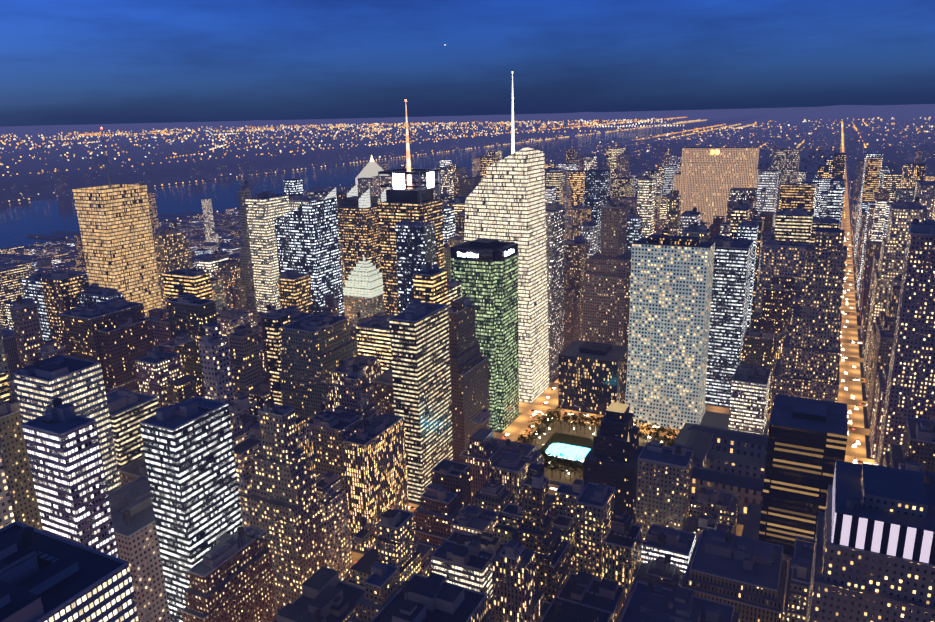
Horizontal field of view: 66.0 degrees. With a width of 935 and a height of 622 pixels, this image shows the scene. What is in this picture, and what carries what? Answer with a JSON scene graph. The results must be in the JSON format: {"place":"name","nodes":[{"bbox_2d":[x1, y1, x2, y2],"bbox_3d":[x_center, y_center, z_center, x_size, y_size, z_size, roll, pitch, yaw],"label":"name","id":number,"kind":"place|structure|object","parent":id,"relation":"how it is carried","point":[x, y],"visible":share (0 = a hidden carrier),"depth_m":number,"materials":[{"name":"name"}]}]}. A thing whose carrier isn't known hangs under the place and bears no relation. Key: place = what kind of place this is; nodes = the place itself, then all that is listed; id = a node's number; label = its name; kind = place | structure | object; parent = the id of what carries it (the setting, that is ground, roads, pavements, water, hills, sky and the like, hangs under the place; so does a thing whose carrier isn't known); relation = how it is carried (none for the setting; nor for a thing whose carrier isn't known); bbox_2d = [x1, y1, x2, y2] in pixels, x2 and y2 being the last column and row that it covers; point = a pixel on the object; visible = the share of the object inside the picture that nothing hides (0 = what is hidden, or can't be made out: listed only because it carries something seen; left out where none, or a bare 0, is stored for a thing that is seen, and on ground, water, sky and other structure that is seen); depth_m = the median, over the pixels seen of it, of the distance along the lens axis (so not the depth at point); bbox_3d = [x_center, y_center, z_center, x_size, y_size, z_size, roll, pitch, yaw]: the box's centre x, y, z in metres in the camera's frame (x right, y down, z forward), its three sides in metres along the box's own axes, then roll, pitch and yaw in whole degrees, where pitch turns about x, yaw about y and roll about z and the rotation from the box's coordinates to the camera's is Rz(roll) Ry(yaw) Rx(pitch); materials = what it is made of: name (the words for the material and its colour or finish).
{"place":"outdoors","nodes":[
{"label":"outdoors","id":0,"kind":"place"},
{"bbox_2d":[0,115,774,248],"bbox_3d":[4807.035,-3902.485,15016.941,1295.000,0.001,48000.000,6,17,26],"label":"hudson river","id":1,"kind":"structure","parent":0,"point":[20,222],"depth_m":3611.41,"materials":[{"name":"blue liquid"}]},
{"bbox_2d":[27,212,202,238],"bbox_3d":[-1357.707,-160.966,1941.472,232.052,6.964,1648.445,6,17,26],"label":"piers","id":2,"kind":"structure","parent":1,"relation":"on","point":[45,236],"depth_m":2232.15,"materials":[{"name":"grey concrete"}]},
{"bbox_2d":[580,118,674,130],"bbox_3d":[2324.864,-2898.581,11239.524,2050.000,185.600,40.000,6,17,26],"label":"bridge","id":3,"kind":"structure","parent":1,"relation":"on","point":[634,124],"depth_m":11017.28,"materials":[{"name":"silver metal"}]},
{"bbox_2d":[7,236,873,619],"bbox_3d":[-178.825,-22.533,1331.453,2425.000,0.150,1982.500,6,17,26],"label":"sidewalk pads","id":4,"kind":"object","parent":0,"point":[715,420],"visible":0.04,"depth_m":777.98,"materials":[{"name":"orange"}]},
{"bbox_2d":[0,71,934,621],"bbox_3d":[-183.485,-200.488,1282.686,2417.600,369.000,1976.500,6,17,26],"label":"buildings","id":5,"kind":"structure","parent":4,"relation":"on","point":[262,407],"depth_m":609.27,"materials":[{"name":"concrete"}]},
{"bbox_2d":[515,407,679,484],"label":"trees","id":6,"kind":"object","parent":4,"relation":"on","point":[562,464],"visible":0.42,"depth_m":729.10,"materials":[{"name":"brown"}]},
{"bbox_2d":[8,123,873,612],"bbox_3d":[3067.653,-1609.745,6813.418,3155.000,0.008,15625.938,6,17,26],"label":"roads","id":7,"kind":"structure","parent":0,"point":[850,351],"depth_m":838.48,"materials":[{"name":"orange asphalt"}]},
{"bbox_2d":[409,234,870,509],"bbox_3d":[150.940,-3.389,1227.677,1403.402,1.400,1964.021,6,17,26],"label":"cars","id":8,"kind":"object","parent":7,"relation":"on","point":[532,415],"depth_m":807.08,"materials":[{"name":"grey paint"}]},
{"bbox_2d":[0,44,932,242],"bbox_3d":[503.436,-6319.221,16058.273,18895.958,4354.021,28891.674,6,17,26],"label":"city lights","id":9,"kind":"object","parent":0,"point":[162,132],"visible":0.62,"depth_m":10961.96},
{"bbox_2d":[0,104,934,203],"bbox_3d":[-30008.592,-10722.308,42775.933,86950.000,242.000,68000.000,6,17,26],"label":"far shore","id":10,"kind":"structure","parent":0,"point":[34,182],"depth_m":8512.03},
{"bbox_2d":[0,118,672,202],"bbox_3d":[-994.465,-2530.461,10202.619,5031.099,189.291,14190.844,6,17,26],"label":"new jersey buildings","id":11,"kind":"structure","parent":10,"relation":"on","point":[60,187],"depth_m":5867.80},
{"bbox_2d":[0,0,934,126],"label":"sky","id":12,"kind":"structure","parent":0,"point":[63,62],"materials":[{"name":"blue"}]},
{"bbox_2d":[9,105,934,129],"bbox_3d":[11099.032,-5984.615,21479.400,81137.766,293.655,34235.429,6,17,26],"label":"hills","id":13,"kind":"structure","parent":0,"point":[863,109],"depth_m":33210.04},
{"bbox_2d":[24,112,934,247],"bbox_3d":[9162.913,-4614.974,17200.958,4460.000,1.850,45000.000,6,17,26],"label":"ground","id":14,"kind":"structure","parent":0,"point":[849,116],"depth_m":16743.04,"materials":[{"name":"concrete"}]},
{"bbox_2d":[303,119,934,233],"bbox_3d":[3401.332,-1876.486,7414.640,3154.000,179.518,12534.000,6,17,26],"label":"uptown buildings","id":15,"kind":"structure","parent":14,"relation":"on","point":[897,155],"depth_m":5564.61,"materials":[{"name":"concrete"}]},
{"bbox_2d":[758,146,839,181],"bbox_3d":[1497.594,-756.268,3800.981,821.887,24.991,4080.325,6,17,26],"label":"central park trees","id":16,"kind":"object","parent":14,"relation":"on","point":[809,163],"visible":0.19,"depth_m":4503.04,"materials":[{"name":"plant"}]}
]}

